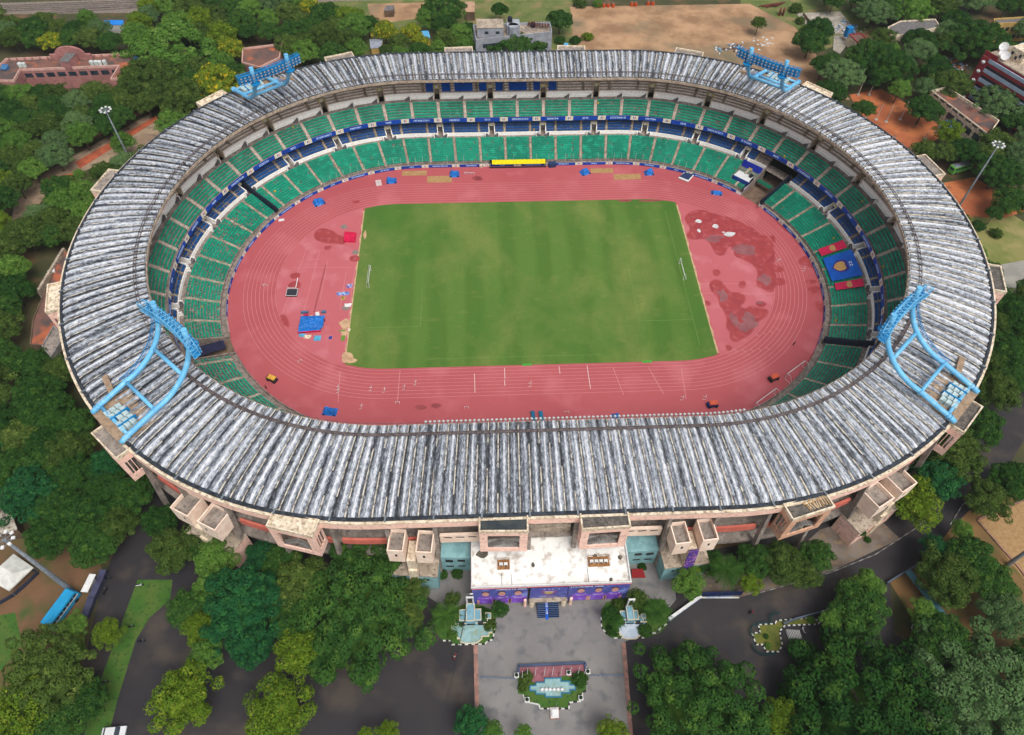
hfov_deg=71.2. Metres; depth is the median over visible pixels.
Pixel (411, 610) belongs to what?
neem tree
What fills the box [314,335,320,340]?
crumpled sheet
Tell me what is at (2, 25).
tamarind tree
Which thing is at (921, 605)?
young tree
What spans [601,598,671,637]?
garden lawn
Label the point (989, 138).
neem tree
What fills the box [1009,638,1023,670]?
rain tree
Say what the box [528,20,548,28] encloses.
scaffold frame
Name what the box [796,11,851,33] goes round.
ruined slab
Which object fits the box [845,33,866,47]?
maroon roof house
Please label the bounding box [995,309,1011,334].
neem tree
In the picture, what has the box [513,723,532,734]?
young tree
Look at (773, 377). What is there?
utility cart
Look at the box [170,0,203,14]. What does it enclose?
neem tree
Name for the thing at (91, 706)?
rain tree
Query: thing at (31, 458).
rain tree
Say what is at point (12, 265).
young tree
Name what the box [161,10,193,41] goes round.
young tree
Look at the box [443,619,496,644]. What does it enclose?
kerb
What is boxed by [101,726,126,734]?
parked car
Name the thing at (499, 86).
blue banner
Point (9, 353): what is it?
rain tree
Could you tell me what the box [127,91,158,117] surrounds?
neem tree
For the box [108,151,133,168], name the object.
tamarind tree
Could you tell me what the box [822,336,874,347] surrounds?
divider tarp
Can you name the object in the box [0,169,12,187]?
mahogany tree
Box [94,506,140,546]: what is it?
neem tree
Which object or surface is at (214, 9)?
neem tree
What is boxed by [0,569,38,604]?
fence
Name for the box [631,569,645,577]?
red ramp
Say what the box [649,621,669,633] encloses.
kerb
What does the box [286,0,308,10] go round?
young tree
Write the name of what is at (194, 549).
rain tree
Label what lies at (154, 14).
tamarind tree
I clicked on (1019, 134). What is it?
tamarind tree
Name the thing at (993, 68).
building
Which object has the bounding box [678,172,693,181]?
trampoline mat
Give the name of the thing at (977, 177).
light mast
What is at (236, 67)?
rain tree
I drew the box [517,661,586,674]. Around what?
terrace wall
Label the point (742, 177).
press stage
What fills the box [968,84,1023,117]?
tamarind tree
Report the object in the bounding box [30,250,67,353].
red earth roof block
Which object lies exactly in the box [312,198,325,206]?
tarp covered machine
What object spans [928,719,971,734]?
rain tree
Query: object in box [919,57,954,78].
rain tree
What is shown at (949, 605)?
young tree
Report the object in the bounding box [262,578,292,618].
neem tree
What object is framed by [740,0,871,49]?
lawn
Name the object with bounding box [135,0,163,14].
mahogany tree
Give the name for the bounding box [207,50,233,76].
young tree
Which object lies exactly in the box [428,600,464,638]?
palm tree
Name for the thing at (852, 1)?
rain tree
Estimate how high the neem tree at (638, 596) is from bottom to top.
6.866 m
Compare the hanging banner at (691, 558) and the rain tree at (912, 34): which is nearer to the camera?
the hanging banner at (691, 558)
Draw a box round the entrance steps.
[537,602,558,619]
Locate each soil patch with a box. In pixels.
[339,318,349,327]
[341,327,346,335]
[342,352,352,361]
[344,358,356,362]
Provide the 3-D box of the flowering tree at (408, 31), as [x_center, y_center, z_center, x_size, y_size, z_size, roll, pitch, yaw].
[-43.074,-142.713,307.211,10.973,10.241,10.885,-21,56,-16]
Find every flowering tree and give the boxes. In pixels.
[35,30,61,49]
[190,62,239,95]
[217,36,244,61]
[298,0,318,12]
[370,19,398,43]
[399,22,422,38]
[409,33,429,46]
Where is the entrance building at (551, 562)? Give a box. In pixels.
[471,523,631,602]
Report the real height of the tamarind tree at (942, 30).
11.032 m
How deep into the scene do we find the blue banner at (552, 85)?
261.06 m
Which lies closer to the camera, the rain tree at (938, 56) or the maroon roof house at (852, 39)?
the rain tree at (938, 56)
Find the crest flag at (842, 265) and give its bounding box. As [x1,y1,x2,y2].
[823,249,862,280]
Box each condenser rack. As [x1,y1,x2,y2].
[497,558,509,569]
[587,554,609,566]
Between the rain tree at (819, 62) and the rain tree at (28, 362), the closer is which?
the rain tree at (28, 362)
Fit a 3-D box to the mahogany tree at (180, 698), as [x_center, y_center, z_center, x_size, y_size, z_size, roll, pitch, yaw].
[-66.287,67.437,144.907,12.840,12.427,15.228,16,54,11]
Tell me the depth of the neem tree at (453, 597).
158.54 m
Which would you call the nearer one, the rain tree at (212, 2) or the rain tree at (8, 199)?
the rain tree at (8, 199)
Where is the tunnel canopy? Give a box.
[756,179,772,188]
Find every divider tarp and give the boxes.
[240,180,278,211]
[760,174,791,204]
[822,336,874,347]
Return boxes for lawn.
[274,0,572,54]
[435,602,495,643]
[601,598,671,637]
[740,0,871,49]
[753,619,818,650]
[969,215,1023,264]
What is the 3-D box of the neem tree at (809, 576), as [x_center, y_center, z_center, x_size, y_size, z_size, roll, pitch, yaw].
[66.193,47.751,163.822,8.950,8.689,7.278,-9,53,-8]
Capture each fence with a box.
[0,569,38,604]
[68,109,152,146]
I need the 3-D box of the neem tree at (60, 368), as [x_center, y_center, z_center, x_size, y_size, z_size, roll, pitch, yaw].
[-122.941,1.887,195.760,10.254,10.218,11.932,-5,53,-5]
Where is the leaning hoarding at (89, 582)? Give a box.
[81,574,95,592]
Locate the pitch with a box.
[345,199,716,368]
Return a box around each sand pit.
[402,171,426,175]
[427,176,451,182]
[590,168,612,172]
[613,174,640,179]
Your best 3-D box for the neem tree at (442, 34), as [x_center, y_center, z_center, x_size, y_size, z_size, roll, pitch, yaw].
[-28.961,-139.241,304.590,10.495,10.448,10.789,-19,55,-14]
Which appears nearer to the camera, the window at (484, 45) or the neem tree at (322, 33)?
the window at (484, 45)
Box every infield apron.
[276,208,362,364]
[678,202,773,353]
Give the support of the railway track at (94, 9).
on the railway ballast
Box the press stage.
[732,159,762,184]
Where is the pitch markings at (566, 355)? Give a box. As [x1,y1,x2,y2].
[371,212,699,358]
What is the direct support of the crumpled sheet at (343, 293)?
on the infield apron at (336, 257)
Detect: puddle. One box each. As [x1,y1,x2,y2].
[704,235,723,241]
[717,289,727,302]
[724,232,734,235]
[729,313,738,326]
[731,244,755,254]
[738,322,752,331]
[741,311,758,327]
[756,274,770,285]
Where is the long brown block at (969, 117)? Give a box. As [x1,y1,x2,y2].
[929,87,998,144]
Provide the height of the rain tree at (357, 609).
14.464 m
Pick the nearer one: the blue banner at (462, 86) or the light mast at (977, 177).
the light mast at (977, 177)
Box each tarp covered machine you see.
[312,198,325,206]
[322,406,337,415]
[386,176,396,183]
[450,170,458,176]
[579,168,590,175]
[644,168,653,175]
[711,190,721,195]
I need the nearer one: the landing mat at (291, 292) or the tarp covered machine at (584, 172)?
the landing mat at (291, 292)
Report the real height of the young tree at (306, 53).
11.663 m
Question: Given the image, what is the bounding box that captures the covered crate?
[548,161,555,167]
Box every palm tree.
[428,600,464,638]
[605,611,625,631]
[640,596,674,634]
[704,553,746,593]
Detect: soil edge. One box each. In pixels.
[344,211,364,362]
[676,205,718,352]
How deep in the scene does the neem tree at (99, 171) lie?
244.82 m
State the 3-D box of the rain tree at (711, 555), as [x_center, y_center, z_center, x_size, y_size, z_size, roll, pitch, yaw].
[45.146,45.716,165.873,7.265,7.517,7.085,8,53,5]
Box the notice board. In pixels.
[375,180,381,185]
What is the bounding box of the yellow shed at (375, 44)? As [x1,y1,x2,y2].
[369,38,382,53]
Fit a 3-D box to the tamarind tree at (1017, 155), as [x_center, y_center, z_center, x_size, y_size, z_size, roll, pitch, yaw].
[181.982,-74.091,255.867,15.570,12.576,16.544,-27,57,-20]
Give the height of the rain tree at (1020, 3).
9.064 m
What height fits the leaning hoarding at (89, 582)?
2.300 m
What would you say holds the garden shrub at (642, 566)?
on the plaza
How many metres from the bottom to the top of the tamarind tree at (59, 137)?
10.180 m
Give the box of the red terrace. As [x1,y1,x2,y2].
[520,664,584,681]
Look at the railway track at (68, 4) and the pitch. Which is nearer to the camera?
the pitch
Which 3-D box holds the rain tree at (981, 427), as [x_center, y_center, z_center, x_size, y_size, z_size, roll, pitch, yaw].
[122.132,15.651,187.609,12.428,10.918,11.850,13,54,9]
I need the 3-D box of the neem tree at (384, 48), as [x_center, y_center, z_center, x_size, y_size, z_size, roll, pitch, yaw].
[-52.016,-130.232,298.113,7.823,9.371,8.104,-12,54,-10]
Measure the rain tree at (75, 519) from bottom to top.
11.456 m
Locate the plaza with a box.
[427,562,675,734]
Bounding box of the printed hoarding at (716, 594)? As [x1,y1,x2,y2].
[701,591,742,597]
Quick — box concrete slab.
[833,35,846,53]
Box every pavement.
[699,550,831,596]
[798,523,898,570]
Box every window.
[24,73,33,77]
[35,73,44,76]
[46,72,55,76]
[57,72,66,75]
[68,71,77,75]
[79,71,87,75]
[90,71,98,74]
[100,70,109,74]
[483,43,497,47]
[946,112,954,119]
[963,126,971,134]
[971,132,979,141]
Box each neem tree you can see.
[0,4,7,18]
[0,14,22,26]
[0,26,25,52]
[0,215,46,254]
[0,236,19,260]
[0,310,26,342]
[0,366,17,405]
[0,418,44,450]
[0,621,97,726]
[1,173,32,198]
[3,151,38,172]
[8,122,30,138]
[19,94,40,109]
[21,110,70,136]
[31,11,57,22]
[36,207,69,226]
[40,427,98,469]
[41,353,73,385]
[42,82,67,97]
[47,18,66,32]
[52,217,82,241]
[67,104,91,120]
[71,25,107,53]
[78,80,111,100]
[86,160,116,180]
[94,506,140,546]
[105,84,137,98]
[110,92,136,110]
[117,55,188,102]
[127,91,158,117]
[131,144,143,155]
[144,524,204,575]
[154,87,171,105]
[155,76,209,114]
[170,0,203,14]
[176,55,210,71]
[184,23,208,44]
[191,32,206,48]
[203,3,225,16]
[206,16,234,31]
[221,70,248,90]
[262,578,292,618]
[271,1,300,20]
[273,33,302,56]
[276,552,327,612]
[288,11,309,22]
[292,31,319,48]
[309,23,334,44]
[321,15,346,34]
[332,28,362,49]
[379,43,396,53]
[386,601,424,635]
[389,32,409,49]
[397,577,431,600]
[432,27,453,46]
[443,590,460,608]
[445,36,459,46]
[626,587,648,608]
[750,16,766,34]
[761,539,803,587]
[786,558,824,589]
[869,27,898,43]
[910,138,939,158]
[915,538,981,609]
[916,429,990,481]
[929,68,975,97]
[930,0,961,20]
[934,142,958,165]
[936,34,956,52]
[962,478,1014,524]
[976,144,1005,165]
[977,127,1016,152]
[977,368,1023,412]
[986,350,1006,371]
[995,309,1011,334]
[1009,285,1023,301]
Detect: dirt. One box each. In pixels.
[0,536,100,700]
[890,494,1023,681]
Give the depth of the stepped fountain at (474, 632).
159.55 m
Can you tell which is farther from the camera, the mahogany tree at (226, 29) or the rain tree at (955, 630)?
the mahogany tree at (226, 29)
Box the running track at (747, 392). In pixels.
[228,164,823,424]
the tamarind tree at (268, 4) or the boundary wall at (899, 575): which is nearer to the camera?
the boundary wall at (899, 575)
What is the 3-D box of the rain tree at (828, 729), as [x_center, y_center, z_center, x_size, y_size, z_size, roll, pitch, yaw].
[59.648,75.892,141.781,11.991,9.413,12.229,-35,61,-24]
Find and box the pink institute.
[0,46,144,91]
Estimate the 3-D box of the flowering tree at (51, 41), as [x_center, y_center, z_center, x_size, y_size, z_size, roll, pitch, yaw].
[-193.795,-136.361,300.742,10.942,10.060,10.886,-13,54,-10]
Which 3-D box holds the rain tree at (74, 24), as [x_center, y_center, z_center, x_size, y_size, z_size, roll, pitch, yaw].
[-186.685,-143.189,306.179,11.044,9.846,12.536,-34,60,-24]
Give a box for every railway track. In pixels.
[1,0,138,7]
[4,4,137,11]
[51,5,138,13]
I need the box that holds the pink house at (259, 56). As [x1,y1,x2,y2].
[241,43,284,74]
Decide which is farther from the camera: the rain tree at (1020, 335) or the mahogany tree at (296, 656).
the rain tree at (1020, 335)
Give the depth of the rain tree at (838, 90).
276.66 m
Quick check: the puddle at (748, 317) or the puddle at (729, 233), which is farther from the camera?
the puddle at (729, 233)
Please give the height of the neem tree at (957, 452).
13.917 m
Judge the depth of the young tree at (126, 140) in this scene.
256.23 m
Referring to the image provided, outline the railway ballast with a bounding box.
[0,0,363,13]
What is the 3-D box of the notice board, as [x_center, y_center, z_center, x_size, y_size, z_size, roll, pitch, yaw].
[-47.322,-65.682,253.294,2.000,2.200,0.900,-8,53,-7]
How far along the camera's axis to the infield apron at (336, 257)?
224.31 m
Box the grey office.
[473,19,551,50]
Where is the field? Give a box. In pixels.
[570,4,849,99]
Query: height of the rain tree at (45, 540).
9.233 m
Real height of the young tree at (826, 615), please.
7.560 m
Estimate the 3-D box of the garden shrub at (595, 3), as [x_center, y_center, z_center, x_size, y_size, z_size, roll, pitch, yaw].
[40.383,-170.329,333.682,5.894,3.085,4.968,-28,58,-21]
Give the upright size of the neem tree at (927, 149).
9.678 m
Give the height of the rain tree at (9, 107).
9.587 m
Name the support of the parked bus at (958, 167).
on the ground at (42, 260)
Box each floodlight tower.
[90,299,201,444]
[231,52,300,99]
[736,46,801,91]
[877,284,979,424]
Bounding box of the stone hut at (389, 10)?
[384,5,394,16]
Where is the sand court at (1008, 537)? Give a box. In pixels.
[979,502,1023,578]
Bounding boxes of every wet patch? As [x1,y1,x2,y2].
[281,315,288,325]
[289,281,299,287]
[291,273,299,277]
[315,229,344,243]
[350,256,359,260]
[414,405,426,409]
[431,403,441,407]
[472,176,482,180]
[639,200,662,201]
[685,210,776,291]
[710,280,767,340]
[726,299,741,307]
[741,226,756,240]
[755,234,773,251]
[765,256,774,261]
[770,265,783,271]
[774,278,785,284]
[798,256,812,267]
[805,280,816,282]
[808,286,820,293]
[815,302,822,311]
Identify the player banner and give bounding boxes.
[472,588,528,603]
[567,584,629,600]
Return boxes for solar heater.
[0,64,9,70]
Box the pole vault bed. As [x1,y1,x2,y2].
[298,310,325,333]
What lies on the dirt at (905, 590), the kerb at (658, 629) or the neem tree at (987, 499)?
the neem tree at (987, 499)
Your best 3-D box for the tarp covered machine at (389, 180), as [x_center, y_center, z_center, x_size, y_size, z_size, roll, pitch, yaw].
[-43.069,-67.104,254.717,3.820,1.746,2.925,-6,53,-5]
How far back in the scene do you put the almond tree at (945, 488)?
174.14 m
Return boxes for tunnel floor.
[197,340,234,357]
[742,173,782,204]
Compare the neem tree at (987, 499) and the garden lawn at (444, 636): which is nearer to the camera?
the garden lawn at (444, 636)
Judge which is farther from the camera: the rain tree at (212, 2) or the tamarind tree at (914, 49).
the rain tree at (212, 2)
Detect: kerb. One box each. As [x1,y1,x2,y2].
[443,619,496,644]
[473,645,479,732]
[523,694,539,708]
[568,690,585,708]
[622,642,632,734]
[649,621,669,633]
[702,597,738,597]
[752,617,819,651]
[760,520,924,592]
[950,499,969,524]
[977,520,1023,575]
[978,499,1023,519]
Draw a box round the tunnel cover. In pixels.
[185,340,225,358]
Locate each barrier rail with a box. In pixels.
[480,676,514,678]
[590,674,623,675]
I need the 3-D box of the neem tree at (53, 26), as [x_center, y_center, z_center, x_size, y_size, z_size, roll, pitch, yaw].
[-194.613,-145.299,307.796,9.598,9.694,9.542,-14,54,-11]
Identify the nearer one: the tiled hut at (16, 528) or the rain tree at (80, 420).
the tiled hut at (16, 528)
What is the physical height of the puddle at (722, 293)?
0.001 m
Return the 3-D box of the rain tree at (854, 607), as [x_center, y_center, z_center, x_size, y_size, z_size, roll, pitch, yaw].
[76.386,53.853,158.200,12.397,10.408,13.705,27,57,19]
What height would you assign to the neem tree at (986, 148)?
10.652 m
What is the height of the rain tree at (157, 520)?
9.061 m
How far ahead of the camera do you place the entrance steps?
162.04 m
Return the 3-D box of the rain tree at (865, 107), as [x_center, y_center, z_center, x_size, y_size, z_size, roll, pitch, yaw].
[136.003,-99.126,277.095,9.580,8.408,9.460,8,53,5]
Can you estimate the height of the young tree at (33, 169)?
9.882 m
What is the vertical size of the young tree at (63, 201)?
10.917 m
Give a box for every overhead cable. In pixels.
[438,613,465,733]
[441,609,466,733]
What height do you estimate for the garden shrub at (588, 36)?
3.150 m
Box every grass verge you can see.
[0,612,21,670]
[84,580,171,734]
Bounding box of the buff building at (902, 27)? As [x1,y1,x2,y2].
[887,19,939,49]
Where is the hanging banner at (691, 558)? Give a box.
[682,549,698,573]
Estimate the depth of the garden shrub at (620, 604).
162.38 m
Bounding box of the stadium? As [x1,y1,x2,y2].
[45,45,1006,587]
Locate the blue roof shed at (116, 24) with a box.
[104,20,123,33]
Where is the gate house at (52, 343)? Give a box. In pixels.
[41,325,63,364]
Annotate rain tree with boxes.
[0,84,8,99]
[0,91,8,108]
[0,99,27,117]
[0,158,10,175]
[0,184,21,214]
[0,272,36,306]
[0,293,21,319]
[0,337,22,371]
[0,401,18,434]
[0,447,26,490]
[8,347,51,378]
[9,373,67,412]
[9,390,76,435]
[15,15,48,35]
[20,26,47,53]
[20,446,59,482]
[21,519,67,560]
[22,423,65,454]
[25,483,78,525]
[28,83,52,99]
[28,699,87,734]
[36,224,64,250]
[37,94,63,111]
[39,174,74,198]
[51,103,72,121]
[52,487,120,543]
[56,408,95,436]
[58,28,86,46]
[61,20,85,44]
[63,676,109,725]
[66,523,117,568]
[82,470,129,502]
[87,99,114,121]
[91,92,117,104]
[92,114,122,135]
[94,31,122,52]
[109,104,135,129]
[110,474,154,515]
[140,503,177,536]
[164,586,209,631]
[175,68,202,91]
[186,535,210,559]
[197,45,217,58]
[200,0,220,4]
[218,0,240,16]
[222,61,247,81]
[227,8,258,29]
[238,23,258,44]
[257,21,279,43]
[259,544,303,577]
[267,595,317,644]
[276,19,302,39]
[295,542,437,693]
[297,15,322,32]
[309,1,339,21]
[309,640,347,682]
[318,40,345,60]
[363,15,378,36]
[408,41,430,51]
[418,0,467,23]
[431,14,457,30]
[463,21,473,32]
[486,32,547,50]
[491,2,508,18]
[491,600,508,617]
[545,9,572,34]
[601,605,620,623]
[627,639,773,734]
[699,549,722,576]
[735,543,773,578]
[768,623,958,734]
[783,714,839,734]
[791,28,829,57]
[799,539,836,572]
[803,16,834,36]
[809,55,834,78]
[816,79,847,102]
[822,52,840,59]
[823,0,844,13]
[827,578,891,637]
[845,37,897,74]
[849,0,866,13]
[851,43,919,85]
[851,99,877,116]
[883,1,904,25]
[884,0,901,8]
[901,27,938,48]
[904,94,946,124]
[910,607,973,667]
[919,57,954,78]
[922,53,945,63]
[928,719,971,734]
[939,9,972,31]
[939,17,1019,60]
[943,536,998,580]
[948,137,985,163]
[965,557,1022,603]
[966,406,1006,447]
[972,151,1023,188]
[984,206,1004,224]
[986,461,1023,501]
[989,362,1023,392]
[990,186,1023,214]
[990,331,1023,368]
[996,0,1017,17]
[996,289,1023,317]
[998,303,1023,335]
[999,109,1023,133]
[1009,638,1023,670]
[1013,331,1023,348]
[1016,0,1023,16]
[1016,278,1023,288]
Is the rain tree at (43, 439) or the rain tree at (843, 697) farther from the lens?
the rain tree at (43, 439)
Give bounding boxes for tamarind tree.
[0,20,15,48]
[21,203,54,219]
[34,142,74,170]
[37,129,70,151]
[57,110,92,133]
[60,89,93,108]
[86,18,112,34]
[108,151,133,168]
[135,4,159,21]
[258,0,284,11]
[817,57,866,87]
[851,0,900,28]
[903,37,938,60]
[905,614,1023,734]
[910,76,937,95]
[935,19,963,35]
[957,0,989,11]
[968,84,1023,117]
[974,590,1023,639]
[979,0,997,13]
[1004,139,1023,168]
[1011,18,1023,42]
[1014,126,1023,149]
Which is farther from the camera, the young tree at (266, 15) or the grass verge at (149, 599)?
the young tree at (266, 15)
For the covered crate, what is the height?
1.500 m
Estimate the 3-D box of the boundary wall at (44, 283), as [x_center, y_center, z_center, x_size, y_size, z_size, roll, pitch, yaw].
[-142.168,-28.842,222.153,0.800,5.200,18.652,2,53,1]
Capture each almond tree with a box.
[0,462,59,526]
[89,447,122,480]
[198,559,286,658]
[223,621,277,671]
[245,540,272,570]
[452,703,487,734]
[909,453,968,500]
[917,532,948,558]
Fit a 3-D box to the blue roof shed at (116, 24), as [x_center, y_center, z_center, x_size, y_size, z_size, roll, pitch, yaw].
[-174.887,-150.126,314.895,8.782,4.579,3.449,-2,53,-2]
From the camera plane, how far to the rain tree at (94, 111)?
266.44 m
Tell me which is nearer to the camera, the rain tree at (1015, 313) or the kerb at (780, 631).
the kerb at (780, 631)
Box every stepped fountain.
[451,596,492,643]
[617,598,646,639]
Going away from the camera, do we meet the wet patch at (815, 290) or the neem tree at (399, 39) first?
the wet patch at (815, 290)
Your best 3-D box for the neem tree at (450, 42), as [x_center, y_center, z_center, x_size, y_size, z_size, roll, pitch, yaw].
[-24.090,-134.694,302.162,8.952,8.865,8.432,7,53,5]
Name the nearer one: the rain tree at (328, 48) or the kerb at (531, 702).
the kerb at (531, 702)
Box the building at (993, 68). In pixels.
[961,43,1023,132]
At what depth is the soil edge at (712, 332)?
225.97 m
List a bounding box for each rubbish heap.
[715,41,743,54]
[752,37,773,49]
[835,18,864,32]
[946,56,970,70]
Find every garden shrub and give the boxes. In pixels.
[72,168,85,178]
[440,569,447,579]
[447,630,457,640]
[450,569,462,579]
[477,606,490,621]
[483,616,496,631]
[517,682,526,692]
[519,669,533,685]
[553,36,565,43]
[569,35,580,44]
[571,670,588,688]
[572,0,587,7]
[581,32,593,40]
[592,0,602,7]
[605,625,619,636]
[611,597,628,610]
[637,563,646,570]
[637,622,651,637]
[764,642,771,649]
[788,2,802,12]
[795,16,804,23]
[805,615,815,624]
[864,536,871,542]
[971,220,986,231]
[989,227,1004,238]
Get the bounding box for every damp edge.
[280,314,289,326]
[314,228,345,244]
[684,210,777,291]
[709,279,768,341]
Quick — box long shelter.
[903,570,967,641]
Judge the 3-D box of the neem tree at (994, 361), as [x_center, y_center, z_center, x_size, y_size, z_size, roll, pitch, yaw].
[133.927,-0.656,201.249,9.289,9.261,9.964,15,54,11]
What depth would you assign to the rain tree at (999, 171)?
247.41 m
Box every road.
[74,472,474,734]
[624,388,1023,734]
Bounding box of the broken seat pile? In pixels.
[803,495,830,510]
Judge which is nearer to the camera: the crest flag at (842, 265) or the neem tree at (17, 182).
the crest flag at (842, 265)
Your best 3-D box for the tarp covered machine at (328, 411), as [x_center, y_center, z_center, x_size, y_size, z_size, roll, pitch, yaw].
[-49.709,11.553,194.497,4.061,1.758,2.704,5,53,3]
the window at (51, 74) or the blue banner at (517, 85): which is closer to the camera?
the blue banner at (517, 85)
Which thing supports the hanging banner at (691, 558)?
hanging from the stadium
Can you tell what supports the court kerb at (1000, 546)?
on the sand court at (1008, 537)
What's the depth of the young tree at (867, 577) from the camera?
159.92 m
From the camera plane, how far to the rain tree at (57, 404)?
182.95 m
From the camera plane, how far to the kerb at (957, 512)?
178.46 m
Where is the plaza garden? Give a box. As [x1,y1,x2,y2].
[518,676,585,707]
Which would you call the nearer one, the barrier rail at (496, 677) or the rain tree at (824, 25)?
the barrier rail at (496, 677)
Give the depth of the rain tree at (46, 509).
168.66 m
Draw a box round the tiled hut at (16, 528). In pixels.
[0,508,26,540]
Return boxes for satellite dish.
[999,42,1008,49]
[1001,51,1010,59]
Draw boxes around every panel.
[531,411,535,420]
[539,411,543,420]
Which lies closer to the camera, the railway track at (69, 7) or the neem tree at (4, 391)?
the neem tree at (4, 391)
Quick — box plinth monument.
[549,704,559,719]
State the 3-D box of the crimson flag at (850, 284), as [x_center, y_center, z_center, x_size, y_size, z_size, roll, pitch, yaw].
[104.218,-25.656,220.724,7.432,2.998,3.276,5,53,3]
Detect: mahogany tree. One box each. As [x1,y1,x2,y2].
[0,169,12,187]
[0,210,11,229]
[0,674,57,734]
[90,616,128,650]
[124,10,153,29]
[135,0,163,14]
[143,659,224,734]
[179,610,215,646]
[183,6,213,27]
[206,19,237,46]
[242,671,317,734]
[272,624,330,676]
[331,5,364,18]
[358,725,373,734]
[373,719,399,734]
[595,713,630,734]
[691,566,702,576]
[736,569,763,595]
[761,696,800,734]
[895,473,944,533]
[931,118,965,142]
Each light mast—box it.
[0,530,74,589]
[99,106,126,152]
[959,140,1005,205]
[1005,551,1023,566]
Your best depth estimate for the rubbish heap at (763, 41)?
315.73 m
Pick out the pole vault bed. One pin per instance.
(310, 323)
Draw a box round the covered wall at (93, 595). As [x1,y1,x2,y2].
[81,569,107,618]
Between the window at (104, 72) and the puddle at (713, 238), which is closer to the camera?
the puddle at (713, 238)
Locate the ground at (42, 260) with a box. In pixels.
[0,0,1023,688]
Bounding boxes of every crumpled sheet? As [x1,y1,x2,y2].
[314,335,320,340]
[336,292,349,295]
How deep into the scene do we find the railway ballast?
330.17 m
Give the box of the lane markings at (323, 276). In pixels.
[243,180,806,400]
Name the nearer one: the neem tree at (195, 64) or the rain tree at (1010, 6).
the neem tree at (195, 64)
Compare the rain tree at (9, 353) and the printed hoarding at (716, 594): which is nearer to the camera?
the printed hoarding at (716, 594)
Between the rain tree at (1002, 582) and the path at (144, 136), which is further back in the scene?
the path at (144, 136)
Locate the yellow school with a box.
[991,16,1023,41]
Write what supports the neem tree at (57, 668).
on the dirt at (30, 604)
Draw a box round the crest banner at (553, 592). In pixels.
[530,587,567,597]
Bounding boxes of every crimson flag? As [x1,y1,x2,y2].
[818,240,846,255]
[835,278,863,289]
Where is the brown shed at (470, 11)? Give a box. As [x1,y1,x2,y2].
[465,1,474,20]
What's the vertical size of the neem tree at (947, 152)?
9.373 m
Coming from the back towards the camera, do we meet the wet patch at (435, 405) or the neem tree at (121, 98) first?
the neem tree at (121, 98)
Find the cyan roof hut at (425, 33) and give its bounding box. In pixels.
[421,30,430,44]
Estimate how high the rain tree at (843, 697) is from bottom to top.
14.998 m
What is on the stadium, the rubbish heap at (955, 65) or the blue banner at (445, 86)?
the blue banner at (445, 86)
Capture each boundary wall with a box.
[36,248,65,297]
[667,596,701,620]
[782,611,821,624]
[885,559,925,583]
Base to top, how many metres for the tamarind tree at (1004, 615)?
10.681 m
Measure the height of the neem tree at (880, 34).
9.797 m
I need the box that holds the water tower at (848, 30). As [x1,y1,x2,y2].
[842,25,853,40]
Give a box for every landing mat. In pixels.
[285,288,297,296]
[343,231,355,242]
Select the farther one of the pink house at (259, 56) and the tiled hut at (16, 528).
the pink house at (259, 56)
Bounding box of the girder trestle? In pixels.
[778,7,784,15]
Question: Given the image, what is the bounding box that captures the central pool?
[529,677,575,697]
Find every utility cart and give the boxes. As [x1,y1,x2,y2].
[266,374,277,383]
[706,400,718,408]
[767,373,779,382]
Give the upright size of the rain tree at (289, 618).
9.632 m
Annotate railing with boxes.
[749,621,769,636]
[751,643,776,655]
[769,611,781,620]
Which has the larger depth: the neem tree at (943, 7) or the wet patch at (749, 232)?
the neem tree at (943, 7)
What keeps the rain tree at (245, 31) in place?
on the ground at (42, 260)
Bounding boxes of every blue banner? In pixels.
[425,83,432,91]
[441,83,449,90]
[454,82,472,90]
[479,82,486,90]
[495,82,502,90]
[509,81,526,89]
[533,81,539,89]
[549,81,555,89]
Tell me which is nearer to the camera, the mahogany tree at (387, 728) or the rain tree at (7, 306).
the mahogany tree at (387, 728)
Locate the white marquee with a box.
[0,554,38,595]
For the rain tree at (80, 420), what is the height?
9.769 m
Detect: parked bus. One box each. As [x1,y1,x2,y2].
[41,588,80,628]
[947,159,973,173]
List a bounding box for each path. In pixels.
[12,114,159,230]
[75,116,156,167]
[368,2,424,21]
[1001,260,1023,294]
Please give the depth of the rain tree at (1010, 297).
211.69 m
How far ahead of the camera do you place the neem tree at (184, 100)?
267.10 m
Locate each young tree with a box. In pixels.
[0,117,18,145]
[0,128,38,152]
[0,254,32,282]
[4,83,32,99]
[16,157,48,183]
[42,187,80,217]
[57,608,88,637]
[64,120,98,150]
[64,197,92,219]
[68,178,92,200]
[75,9,96,26]
[109,130,137,153]
[111,20,220,79]
[118,21,150,42]
[153,109,187,131]
[154,0,176,12]
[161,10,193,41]
[185,638,223,674]
[191,567,232,601]
[193,537,241,574]
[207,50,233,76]
[236,0,262,15]
[257,8,278,24]
[283,39,319,64]
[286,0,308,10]
[335,12,372,36]
[344,37,367,55]
[389,45,408,52]
[415,7,434,30]
[430,38,445,51]
[449,22,472,39]
[454,36,474,50]
[483,718,505,734]
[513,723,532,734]
[671,566,706,601]
[817,607,842,630]
[847,567,886,595]
[886,43,900,48]
[887,79,911,103]
[897,0,939,21]
[907,597,935,622]
[939,593,960,609]
[951,519,973,537]
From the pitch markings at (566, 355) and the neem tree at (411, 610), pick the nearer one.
the neem tree at (411, 610)
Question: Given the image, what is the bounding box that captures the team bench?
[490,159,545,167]

